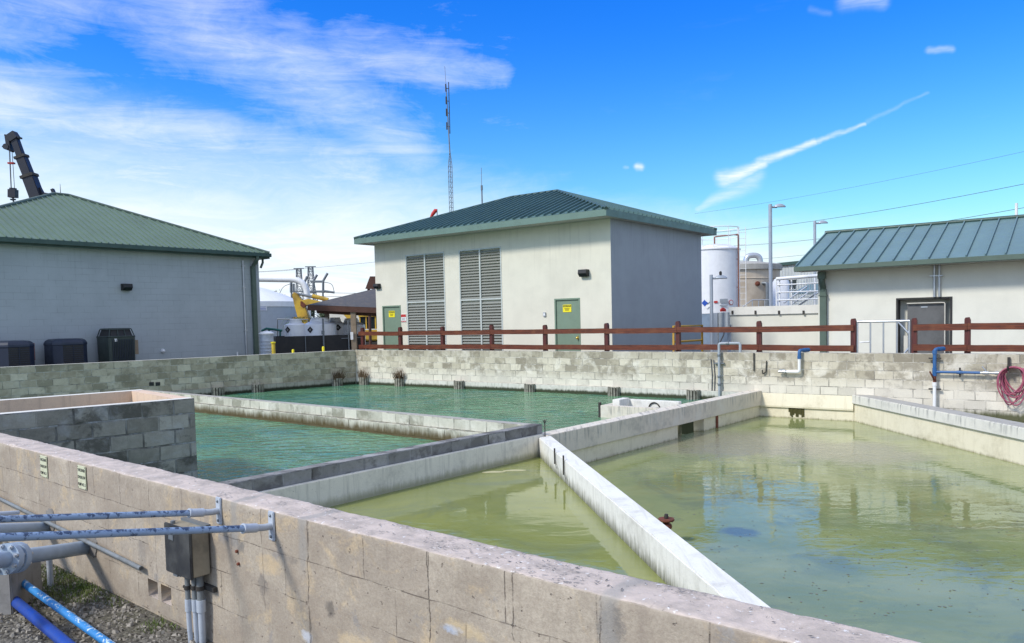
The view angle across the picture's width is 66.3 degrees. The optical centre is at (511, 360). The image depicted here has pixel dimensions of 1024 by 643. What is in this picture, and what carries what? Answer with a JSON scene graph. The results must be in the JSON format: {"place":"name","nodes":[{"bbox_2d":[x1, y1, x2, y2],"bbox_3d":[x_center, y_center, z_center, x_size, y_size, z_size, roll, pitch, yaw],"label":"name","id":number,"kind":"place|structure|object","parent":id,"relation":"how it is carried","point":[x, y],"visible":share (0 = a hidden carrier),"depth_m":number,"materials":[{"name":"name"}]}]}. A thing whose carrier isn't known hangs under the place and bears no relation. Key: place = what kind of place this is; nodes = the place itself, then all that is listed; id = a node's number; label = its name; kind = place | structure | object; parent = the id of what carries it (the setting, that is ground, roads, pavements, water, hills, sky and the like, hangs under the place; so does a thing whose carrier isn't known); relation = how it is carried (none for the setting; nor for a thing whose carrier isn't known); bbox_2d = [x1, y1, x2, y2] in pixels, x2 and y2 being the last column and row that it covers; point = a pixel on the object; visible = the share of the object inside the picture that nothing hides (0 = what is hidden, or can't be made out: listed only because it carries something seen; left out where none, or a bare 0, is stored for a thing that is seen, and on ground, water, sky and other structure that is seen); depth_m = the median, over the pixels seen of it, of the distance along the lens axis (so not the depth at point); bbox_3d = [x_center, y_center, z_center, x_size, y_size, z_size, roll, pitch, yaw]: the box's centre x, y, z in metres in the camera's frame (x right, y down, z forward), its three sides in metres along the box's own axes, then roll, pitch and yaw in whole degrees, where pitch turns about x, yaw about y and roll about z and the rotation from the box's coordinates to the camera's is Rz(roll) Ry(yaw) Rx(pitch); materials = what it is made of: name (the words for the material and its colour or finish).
{"place":"outdoors","nodes":[
{"label":"outdoors","id":0,"kind":"place"},
{"bbox_2d":[0,350,727,642],"bbox_3d":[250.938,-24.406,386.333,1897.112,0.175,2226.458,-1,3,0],"label":"ground","id":1,"kind":"structure","parent":0,"point":[107,617],"depth_m":4.93,"materials":[{"name":"gravel"}]},
{"bbox_2d":[0,340,34,366],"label":"cooling unit","id":2,"kind":"object","parent":1,"relation":"on","point":[17,352],"visible":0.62,"depth_m":22.29,"materials":[{"name":"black metal"}]},
{"bbox_2d":[0,562,41,614],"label":"concrete pier","id":3,"kind":"structure","parent":1,"relation":"on","point":[11,587],"depth_m":5.18,"materials":[{"name":"concrete"}]},
{"bbox_2d":[0,510,19,515],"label":"capped pipe","id":4,"kind":"object","parent":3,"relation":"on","point":[17,512],"visible":1,"depth_m":5.33,"materials":[{"name":"grey plastic"}]},
{"bbox_2d":[2,131,55,201],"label":"crane","id":5,"kind":"object","parent":1,"relation":"on","point":[28,176],"visible":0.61,"depth_m":58.99,"materials":[{"name":"paint"}]},
{"bbox_2d":[46,560,53,586],"bbox_3d":[-3.328,1.551,5.647,0.040,0.259,0.040,-1,3,0],"label":"pipe stub","id":6,"kind":"object","parent":1,"relation":"on","point":[49,566],"visible":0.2,"depth_m":5.63,"materials":[{"name":"grey plastic"}]},
{"bbox_2d":[43,338,87,364],"bbox_3d":[-13.519,0.048,23.790,1.024,1.429,1.009,1,4,37],"label":"cooling unit","id":7,"kind":"object","parent":1,"relation":"on","point":[66,351],"visible":0.64,"depth_m":23.40,"materials":[{"name":"black plastic"}]},
{"bbox_2d":[0,542,195,642],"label":"gravel","id":8,"kind":"structure","parent":1,"relation":"on","point":[115,630],"depth_m":4.95,"materials":[{"name":"gravel"}]},
{"bbox_2d":[11,596,75,642],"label":"water pipe","id":9,"kind":"object","parent":8,"relation":"on","point":[45,626],"visible":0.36,"depth_m":4.75,"materials":[{"name":"blue paint"}]},
{"bbox_2d":[21,580,114,642],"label":"water pipe","id":10,"kind":"object","parent":8,"relation":"on","point":[76,620],"visible":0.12,"depth_m":4.78,"materials":[{"name":"blue paint"}]},
{"bbox_2d":[29,562,179,633],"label":"grass","id":11,"kind":"structure","parent":8,"relation":"on","point":[79,585],"depth_m":5.48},
{"bbox_2d":[96,328,138,361],"bbox_3d":[-12.565,-0.181,25.051,1.000,1.711,1.135,1,4,37],"label":"cooling unit","id":12,"kind":"object","parent":1,"relation":"on","point":[116,344],"visible":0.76,"depth_m":24.69,"materials":[{"name":"black plastic"}]},
{"bbox_2d":[0,192,271,364],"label":"utility building","id":13,"kind":"structure","parent":1,"relation":"on","point":[72,266],"depth_m":26.19,"materials":[{"name":"grey metal"}]},
{"bbox_2d":[0,350,355,398],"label":"block wall","id":14,"kind":"structure","parent":1,"relation":"on","point":[243,373],"depth_m":24.46,"materials":[{"name":"grey concrete"}]},
{"bbox_2d":[211,386,224,395],"bbox_3d":[-9.331,1.224,24.978,0.414,0.760,0.185,-4,4,-40],"label":"ribbed fender","id":15,"kind":"object","parent":14,"relation":"attached to","point":[217,391],"visible":0.41,"depth_m":24.89,"materials":[{"name":"black metal"}]},
{"bbox_2d":[251,383,263,392],"bbox_3d":[-8.336,1.157,25.823,0.414,0.760,0.185,-4,4,-40],"label":"ribbed fender","id":16,"kind":"object","parent":14,"relation":"attached to","point":[256,388],"visible":0.44,"depth_m":25.73,"materials":[{"name":"black metal"}]},
{"bbox_2d":[332,378,342,385],"bbox_3d":[-6.129,1.006,27.699,0.414,0.760,0.185,-4,4,-40],"label":"ribbed fender","id":17,"kind":"object","parent":14,"relation":"attached to","point":[338,382],"visible":0.47,"depth_m":27.60,"materials":[{"name":"black metal"}]},
{"bbox_2d":[331,369,346,379],"bbox_3d":[-6.110,0.473,27.678,0.612,0.407,0.273,-4,4,-40],"label":"dry weed","id":18,"kind":"object","parent":17,"relation":"on","point":[340,376],"visible":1,"depth_m":27.66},
{"bbox_2d":[259,331,273,353],"bbox_3d":[-8.937,-0.371,28.609,0.540,1.408,0.540,-1,3,0],"label":"drum","id":19,"kind":"object","parent":1,"relation":"on","point":[266,338],"visible":0.49,"depth_m":28.39,"materials":[{"name":"grey plastic"}]},
{"bbox_2d":[261,327,281,335],"bbox_3d":[-10.101,-0.608,33.001,0.909,1.576,0.100,-1,3,0],"label":"green pipework","id":20,"kind":"object","parent":1,"relation":"on","point":[273,329],"visible":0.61,"depth_m":32.93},
{"bbox_2d":[259,287,296,335],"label":"storage tank","id":21,"kind":"object","parent":1,"relation":"on","point":[274,306],"visible":0.25,"depth_m":67.09,"materials":[{"name":"metal"}]},
{"bbox_2d":[259,276,310,317],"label":"overhead pipe","id":22,"kind":"object","parent":1,"relation":"on","point":[302,284],"visible":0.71,"depth_m":49.63,"materials":[{"name":"metal"}]},
{"bbox_2d":[283,315,312,326],"bbox_3d":[-10.421,-1.191,38.986,1.873,2.127,2.107,-1,3,0],"label":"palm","id":23,"kind":"object","parent":1,"relation":"on","point":[298,318],"visible":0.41,"depth_m":38.94,"materials":[{"name":"green plant"}]},
{"bbox_2d":[293,268,303,299],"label":"lattice pylon","id":24,"kind":"object","parent":1,"relation":"on","point":[300,277],"visible":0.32,"depth_m":111.28,"materials":[{"name":"metal"}]},
{"bbox_2d":[280,273,334,317],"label":"switch gear","id":25,"kind":"object","parent":1,"relation":"on","point":[313,290],"visible":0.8,"depth_m":99.50,"materials":[{"name":"metal"}]},
{"bbox_2d":[301,266,318,316],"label":"lattice pylon","id":26,"kind":"object","parent":1,"relation":"on","point":[311,271],"visible":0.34,"depth_m":107.17,"materials":[{"name":"metal"}]},
{"bbox_2d":[274,334,360,353],"bbox_3d":[-7.898,-0.413,31.754,3.412,1.213,2.070,-3,3,-22],"label":"containment tub","id":27,"kind":"object","parent":1,"relation":"on","point":[288,344],"visible":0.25,"depth_m":30.73,"materials":[{"name":"black plastic"}]},
{"bbox_2d":[284,319,304,335],"bbox_3d":[-8.615,-0.769,31.281,0.880,1.768,0.902,-1,3,0],"label":"chemical tank","id":28,"kind":"object","parent":27,"relation":"in","point":[294,327],"visible":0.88,"depth_m":30.91,"materials":[{"name":"white paint"}]},
{"bbox_2d":[305,317,336,335],"bbox_3d":[-7.732,-0.826,31.582,1.320,1.808,1.338,-1,3,0],"label":"chemical tank","id":29,"kind":"object","parent":27,"relation":"in","point":[313,326],"visible":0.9,"depth_m":31.07,"materials":[{"name":"white paint"}]},
{"bbox_2d":[321,319,324,346],"bbox_3d":[-7.422,-0.954,30.783,0.111,1.373,0.111,-3,3,-22],"label":"valve pipe","id":30,"kind":"object","parent":29,"relation":"attached to","point":[322,331],"visible":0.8,"depth_m":30.74,"materials":[{"name":"metal"}]},
{"bbox_2d":[329,317,343,334],"bbox_3d":[-7.327,-0.884,32.576,0.840,1.800,0.866,-1,3,0],"label":"chemical tank","id":31,"kind":"object","parent":27,"relation":"in","point":[338,322],"visible":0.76,"depth_m":32.31,"materials":[{"name":"white paint"}]},
{"bbox_2d":[347,320,349,349],"bbox_3d":[-6.511,-0.966,31.184,0.111,1.310,0.111,-3,3,-22],"label":"valve pipe","id":32,"kind":"object","parent":27,"relation":"attached to","point":[348,332],"visible":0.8,"depth_m":31.16,"materials":[{"name":"metal"}]},
{"bbox_2d":[343,318,365,349],"bbox_3d":[-6.716,-0.891,32.890,1.120,1.753,1.120,-1,3,0],"label":"chemical tank","id":33,"kind":"object","parent":27,"relation":"in","point":[360,325],"visible":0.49,"depth_m":32.46,"materials":[{"name":"white paint"}]},
{"bbox_2d":[292,292,377,349],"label":"excavator","id":34,"kind":"object","parent":1,"relation":"on","point":[300,304],"visible":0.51,"depth_m":44.65,"materials":[{"name":"yellow painted steel"},{"name":"dark glass"},{"name":"black iron"}]},
{"bbox_2d":[307,289,376,349],"bbox_3d":[-7.414,-1.611,35.200,4.817,3.222,8.510,-1,3,0],"label":"shelter","id":35,"kind":"object","parent":1,"relation":"on","point":[363,303],"visible":0.67,"depth_m":31.23,"materials":[{"name":"metal"}]},
{"bbox_2d":[329,314,376,329],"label":"building","id":36,"kind":"structure","parent":1,"relation":"on","point":[342,317],"depth_m":61.61,"materials":[{"name":"white paint"}]},
{"bbox_2d":[365,276,374,349],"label":"gable roof","id":37,"kind":"structure","parent":1,"relation":"on","point":[370,283],"depth_m":41.85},
{"bbox_2d":[445,75,453,211],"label":"radio mast","id":38,"kind":"object","parent":1,"relation":"on","point":[448,129],"visible":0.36,"depth_m":59.19,"materials":[{"name":"metal"}]},
{"bbox_2d":[0,433,920,642],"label":"block wall","id":39,"kind":"structure","parent":1,"relation":"on","point":[312,573],"depth_m":3.75,"materials":[{"name":"concrete"}]},
{"bbox_2d":[0,522,49,532],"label":"water pipe","id":40,"kind":"object","parent":39,"relation":"attached to","point":[24,527],"visible":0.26,"depth_m":5.94,"materials":[{"name":"metal"}]},
{"bbox_2d":[40,455,47,477],"bbox_3d":[-3.696,0.837,6.186,0.142,0.170,0.009,1,4,41],"label":"pump sign","id":41,"kind":"object","parent":39,"relation":"attached to","point":[43,466],"visible":1,"depth_m":6.18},
{"bbox_2d":[0,541,88,574],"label":"water pipe","id":42,"kind":"object","parent":39,"relation":"attached to","point":[17,557],"visible":0.97,"depth_m":5.02,"materials":[{"name":"metal"}]},
{"bbox_2d":[0,497,143,570],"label":"conduit","id":43,"kind":"object","parent":39,"relation":"attached to","point":[96,546],"visible":0.92,"depth_m":5.58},
{"bbox_2d":[77,465,86,489],"bbox_3d":[-3.129,0.851,5.700,0.142,0.170,0.009,1,4,41],"label":"pump sign","id":44,"kind":"object","parent":39,"relation":"attached to","point":[82,482],"visible":1,"depth_m":5.69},
{"bbox_2d":[0,497,221,524],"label":"handrail pipe","id":45,"kind":"object","parent":39,"relation":"attached to","point":[200,512],"visible":1,"depth_m":4.03,"materials":[{"name":"metal"}]},
{"bbox_2d":[0,511,275,541],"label":"handrail pipe","id":46,"kind":"object","parent":39,"relation":"attached to","point":[243,528],"visible":1,"depth_m":3.50,"materials":[{"name":"metal"}]},
{"bbox_2d":[164,517,210,580],"bbox_3d":[-1.895,1.101,4.583,0.302,0.315,0.136,1,4,41],"label":"electrical box","id":47,"kind":"object","parent":39,"relation":"attached to","point":[187,556],"visible":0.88,"depth_m":4.51,"materials":[{"name":"metal"}]},
{"bbox_2d":[164,522,192,580],"bbox_3d":[-1.932,1.102,4.539,0.302,0.291,0.016,1,4,41],"label":"door","id":48,"kind":"structure","parent":47,"relation":"in","point":[178,552],"depth_m":4.52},
{"bbox_2d":[184,578,192,642],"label":"conduit","id":49,"kind":"object","parent":39,"relation":"attached to","point":[188,606],"visible":0.93,"depth_m":4.57,"materials":[{"name":"grey plastic"}]},
{"bbox_2d":[191,578,198,642],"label":"conduit","id":50,"kind":"object","parent":39,"relation":"attached to","point":[195,614],"visible":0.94,"depth_m":4.56,"materials":[{"name":"grey plastic"}]},
{"bbox_2d":[183,582,217,592],"bbox_3d":[-1.816,1.322,4.549,0.219,0.028,0.107,1,4,41],"label":"strap bracket","id":51,"kind":"object","parent":39,"relation":"attached to","point":[209,587],"visible":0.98,"depth_m":4.54,"materials":[{"name":"black metal"}]},
{"bbox_2d":[196,576,205,642],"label":"conduit","id":52,"kind":"object","parent":39,"relation":"attached to","point":[201,605],"visible":0.96,"depth_m":4.54,"materials":[{"name":"grey plastic"}]},
{"bbox_2d":[481,168,482,203],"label":"whip antenna","id":53,"kind":"object","parent":1,"relation":"on","point":[481,188],"visible":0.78,"depth_m":49.47,"materials":[{"name":"metal"}]},
{"bbox_2d":[354,189,716,351],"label":"utility building","id":54,"kind":"structure","parent":1,"relation":"on","point":[556,259],"depth_m":26.53,"materials":[{"name":"beige paint"}]},
{"bbox_2d":[382,305,400,349],"bbox_3d":[-4.539,-0.998,29.876,0.990,2.180,0.090,1,4,37],"label":"door","id":55,"kind":"structure","parent":54,"relation":"in","point":[391,315],"depth_m":29.89,"materials":[{"name":"green paint"}]},
{"bbox_2d":[554,298,580,350],"bbox_3d":[1.782,-0.894,25.039,0.970,2.180,0.143,1,4,37],"label":"door","id":56,"kind":"structure","parent":54,"relation":"in","point":[566,310],"depth_m":25.04,"materials":[{"name":"green paint"}]},
{"bbox_2d":[358,318,856,352],"bbox_3d":[1.304,-0.363,23.767,17.145,1.516,0.150,1,4,36],"label":"rail fence","id":57,"kind":"object","parent":1,"relation":"on","point":[678,329],"visible":0.95,"depth_m":22.22,"materials":[{"name":"wood"}]},
{"bbox_2d":[856,320,910,352],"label":"metal gate","id":58,"kind":"structure","parent":57,"relation":"attached to","point":[908,332],"depth_m":18.18,"materials":[{"name":"metal"}]},
{"bbox_2d":[672,325,702,351],"bbox_3d":[5.280,-0.372,23.469,1.629,1.377,0.070,-4,4,-45],"label":"guard rail","id":59,"kind":"object","parent":1,"relation":"on","point":[674,341],"visible":0.55,"depth_m":23.40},
{"bbox_2d":[355,350,1023,433],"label":"block wall","id":60,"kind":"structure","parent":1,"relation":"on","point":[823,386],"depth_m":19.86,"materials":[{"name":"concrete"}]},
{"bbox_2d":[359,377,368,384],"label":"ribbed fender","id":61,"kind":"object","parent":60,"relation":"attached to","point":[362,381],"visible":0.45,"depth_m":27.82,"materials":[{"name":"black metal"}]},
{"bbox_2d":[357,367,368,378],"bbox_3d":[-5.315,0.440,27.852,0.606,0.416,0.247,1,4,36],"label":"dry weed","id":62,"kind":"object","parent":61,"relation":"on","point":[360,374],"visible":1,"depth_m":27.84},
{"bbox_2d":[394,378,403,386],"bbox_3d":[-3.889,0.997,26.863,0.414,0.760,0.185,1,4,36],"label":"ribbed fender","id":63,"kind":"object","parent":60,"relation":"attached to","point":[398,383],"visible":0.43,"depth_m":26.77,"materials":[{"name":"black metal"}]},
{"bbox_2d":[391,370,404,379],"bbox_3d":[-3.934,0.461,26.822,0.558,0.417,0.289,1,4,36],"label":"dry weed","id":64,"kind":"object","parent":63,"relation":"on","point":[397,376],"visible":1,"depth_m":26.80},
{"bbox_2d":[454,380,464,388],"bbox_3d":[-1.738,1.030,25.272,0.414,0.760,0.185,1,4,36],"label":"ribbed fender","id":65,"kind":"object","parent":60,"relation":"attached to","point":[458,384],"visible":0.45,"depth_m":25.18,"materials":[{"name":"black metal"}]},
{"bbox_2d":[524,383,534,391],"bbox_3d":[0.507,1.067,23.620,0.383,0.723,0.171,1,4,36],"label":"ribbed fender","id":66,"kind":"object","parent":60,"relation":"attached to","point":[529,387],"visible":0.45,"depth_m":23.53,"materials":[{"name":"black metal"}]},
{"bbox_2d":[608,387,619,395],"bbox_3d":[2.824,1.102,21.907,0.383,0.723,0.171,1,4,36],"label":"ribbed fender","id":67,"kind":"object","parent":60,"relation":"attached to","point":[613,391],"visible":0.45,"depth_m":21.82,"materials":[{"name":"black metal"}]},
{"bbox_2d":[686,389,700,399],"bbox_3d":[4.724,1.131,20.502,0.383,0.723,0.171,1,4,36],"label":"ribbed fender","id":68,"kind":"object","parent":60,"relation":"attached to","point":[693,395],"visible":0.47,"depth_m":20.42,"materials":[{"name":"black metal"}]},
{"bbox_2d":[714,342,741,395],"bbox_3d":[5.505,0.257,20.006,0.688,1.474,0.149,0,3,27],"label":"goose neck pipe","id":69,"kind":"object","parent":60,"relation":"attached to","point":[719,363],"visible":0.98,"depth_m":20.03,"materials":[{"name":"grey paint"}]},
{"bbox_2d":[778,348,809,373],"bbox_3d":[6.856,0.013,18.980,0.753,0.612,0.321,-1,3,7],"label":"drain spout","id":70,"kind":"object","parent":60,"relation":"attached to","point":[799,362],"visible":1,"depth_m":18.89,"materials":[{"name":"blue paint"}]},
{"bbox_2d":[928,347,998,406],"bbox_3d":[9.754,0.391,16.937,1.319,1.367,0.425,1,4,33],"label":"water pipe","id":71,"kind":"object","parent":60,"relation":"attached to","point":[933,374],"visible":0.98,"depth_m":17.09,"materials":[{"name":"blue paint"}]},
{"bbox_2d":[1007,357,1009,370],"bbox_3d":[10.309,0.075,16.277,0.050,0.272,0.304,1,4,36],"label":"hose hanger","id":72,"kind":"object","parent":60,"relation":"attached to","point":[1008,362],"visible":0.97,"depth_m":16.35,"materials":[{"name":"black metal"}]},
{"bbox_2d":[997,366,1023,405],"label":"water hose","id":73,"kind":"object","parent":72,"relation":"hanging from","point":[1003,384],"visible":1,"depth_m":16.29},
{"bbox_2d":[709,271,726,351],"bbox_3d":[6.665,-1.358,25.472,0.674,3.072,0.320,-1,3,0],"label":"street lamp","id":74,"kind":"object","parent":1,"relation":"on","point":[720,276],"visible":0.74,"depth_m":25.40,"materials":[{"name":"grey metal"}]},
{"bbox_2d":[713,308,731,351],"bbox_3d":[6.989,-0.789,25.986,0.499,1.917,0.434,1,4,36],"label":"electrical cabinet","id":75,"kind":"object","parent":1,"relation":"on","point":[721,318],"visible":0.66,"depth_m":25.89,"materials":[{"name":"grey paint"}]},
{"bbox_2d":[701,226,745,343],"bbox_3d":[10.380,-3.630,39.877,2.548,6.126,2.501,-1,3,0],"label":"storage tank","id":76,"kind":"object","parent":1,"relation":"on","point":[716,258],"visible":0.62,"depth_m":38.81,"materials":[{"name":"metal"}]},
{"bbox_2d":[742,299,768,314],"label":"stair railing","id":77,"kind":"object","parent":1,"relation":"on","point":[758,302],"visible":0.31,"depth_m":43.88,"materials":[{"name":"metal"}]},
{"bbox_2d":[740,253,781,314],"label":"storage tank","id":78,"kind":"object","parent":1,"relation":"on","point":[754,282],"visible":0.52,"depth_m":45.44,"materials":[{"name":"brown metal"}]},
{"bbox_2d":[728,305,817,351],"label":"parapet wall","id":79,"kind":"structure","parent":1,"relation":"on","point":[787,315],"depth_m":26.51,"materials":[{"name":"beige paint"}]},
{"bbox_2d":[768,204,785,305],"bbox_3d":[11.092,-3.432,32.879,0.801,6.229,0.320,-1,3,0],"label":"street lamp","id":80,"kind":"object","parent":1,"relation":"on","point":[770,206],"visible":0.77,"depth_m":32.76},
{"bbox_2d":[773,279,789,305],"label":"storage tank","id":81,"kind":"object","parent":1,"relation":"on","point":[784,288],"visible":0.23,"depth_m":40.53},
{"bbox_2d":[776,274,817,305],"bbox_3d":[13.514,-2.228,35.824,2.486,3.403,3.148,0,3,24],"label":"platform railing","id":82,"kind":"object","parent":1,"relation":"on","point":[811,276],"visible":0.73,"depth_m":34.85,"materials":[{"name":"metal"}]},
{"bbox_2d":[779,261,817,313],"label":"metal building","id":83,"kind":"structure","parent":1,"relation":"on","point":[787,269],"depth_m":57.76,"materials":[{"name":"white metal"}]},
{"bbox_2d":[789,279,796,289],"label":"window","id":84,"kind":"structure","parent":83,"relation":"in","point":[793,280],"depth_m":57.98,"materials":[{"name":"grey glass"}]},
{"bbox_2d":[792,284,817,294],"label":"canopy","id":85,"kind":"object","parent":1,"relation":"on","point":[807,289],"visible":0.08,"depth_m":50.85,"materials":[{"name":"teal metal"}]},
{"bbox_2d":[813,220,827,293],"bbox_3d":[15.662,-3.945,39.868,0.824,6.306,0.320,-1,3,0],"label":"street lamp","id":86,"kind":"object","parent":1,"relation":"on","point":[814,229],"visible":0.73,"depth_m":39.69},
{"bbox_2d":[794,214,1023,353],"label":"utility building","id":87,"kind":"structure","parent":1,"relation":"on","point":[951,272],"depth_m":21.09,"materials":[{"name":"beige paint"}]},
{"bbox_2d":[911,317,1023,352],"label":"rail fence","id":88,"kind":"object","parent":1,"relation":"on","point":[967,326],"visible":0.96,"depth_m":17.24,"materials":[{"name":"wood"}]},
{"bbox_2d":[195,384,703,481],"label":"pool water","id":89,"kind":"structure","parent":0,"point":[229,447],"depth_m":17.46,"materials":[{"name":"liquid"}]},
{"bbox_2d":[0,389,197,477],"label":"concrete pit","id":90,"kind":"object","parent":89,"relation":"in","point":[149,428],"visible":0.36,"depth_m":10.25,"materials":[{"name":"concrete"}]},
{"bbox_2d":[147,390,530,440],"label":"divider wall","id":91,"kind":"structure","parent":89,"relation":"in","point":[424,426],"depth_m":16.12,"materials":[{"name":"concrete"}]},
{"bbox_2d":[218,423,543,506],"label":"wall","id":92,"kind":"structure","parent":89,"relation":"in","point":[335,482],"depth_m":10.47,"materials":[{"name":"concrete"}]},
{"bbox_2d":[542,390,761,462],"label":"concrete beam","id":93,"kind":"structure","parent":89,"relation":"in","point":[594,441],"depth_m":15.47,"materials":[{"name":"grey concrete"}]},
{"bbox_2d":[598,398,681,433],"bbox_3d":[2.800,1.683,17.173,1.584,1.650,0.882,1,4,36],"label":"overflow trough","id":94,"kind":"object","parent":93,"relation":"attached to","point":[618,407],"visible":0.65,"depth_m":17.12,"materials":[{"name":"concrete"}]},
{"bbox_2d":[327,457,665,583],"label":"basin water","id":95,"kind":"structure","parent":0,"point":[539,506],"depth_m":9.06,"materials":[{"name":"liquid"}]},
{"bbox_2d":[482,469,525,472],"bbox_3d":[-0.117,1.643,11.603,0.663,0.008,0.146,-2,3,-13],"label":"foam scum","id":96,"kind":"object","parent":95,"relation":"on","point":[502,471],"visible":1,"depth_m":11.60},
{"bbox_2d":[0,0,1023,317],"label":"sky","id":97,"kind":"structure","parent":0,"point":[295,131],"materials":[{"name":"blue"}]},
{"bbox_2d":[539,436,770,607],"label":"divider wall","id":98,"kind":"structure","parent":0,"point":[665,554],"depth_m":7.28,"materials":[{"name":"white concrete"}]},
{"bbox_2d":[586,416,1023,642],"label":"basin water","id":99,"kind":"structure","parent":0,"point":[832,485],"depth_m":9.72,"materials":[{"name":"liquid"}]},
{"bbox_2d":[658,514,674,528],"bbox_3d":[1.743,2.093,8.832,0.184,0.734,0.181,-1,3,0],"label":"valve","id":100,"kind":"object","parent":99,"relation":"in","point":[666,519],"visible":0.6,"depth_m":8.78,"materials":[{"name":"brown metal"}]},
{"bbox_2d":[693,506,1023,615],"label":"floating debris","id":101,"kind":"object","parent":99,"relation":"on","point":[874,565],"visible":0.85,"depth_m":7.73,"materials":[{"name":"green plant"}]},
{"bbox_2d":[695,151,1023,213],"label":"power line","id":102,"kind":"object","parent":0,"point":[871,183],"visible":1,"depth_m":111.90,"materials":[{"name":"metal"}]},
{"bbox_2d":[724,184,1022,231],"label":"power line","id":103,"kind":"object","parent":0,"point":[892,208],"visible":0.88,"depth_m":75.43,"materials":[{"name":"metal"}]},
{"bbox_2d":[740,207,1023,245],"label":"power line","id":104,"kind":"object","parent":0,"point":[948,220],"visible":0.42,"depth_m":69.09,"materials":[{"name":"metal"}]},
{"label":"floor","id":105,"kind":"structure","parent":0,"visible":0},
{"bbox_2d":[852,395,1023,465],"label":"basin wall","id":106,"kind":"structure","parent":105,"relation":"on","point":[999,438],"depth_m":14.72,"materials":[{"name":"concrete"}]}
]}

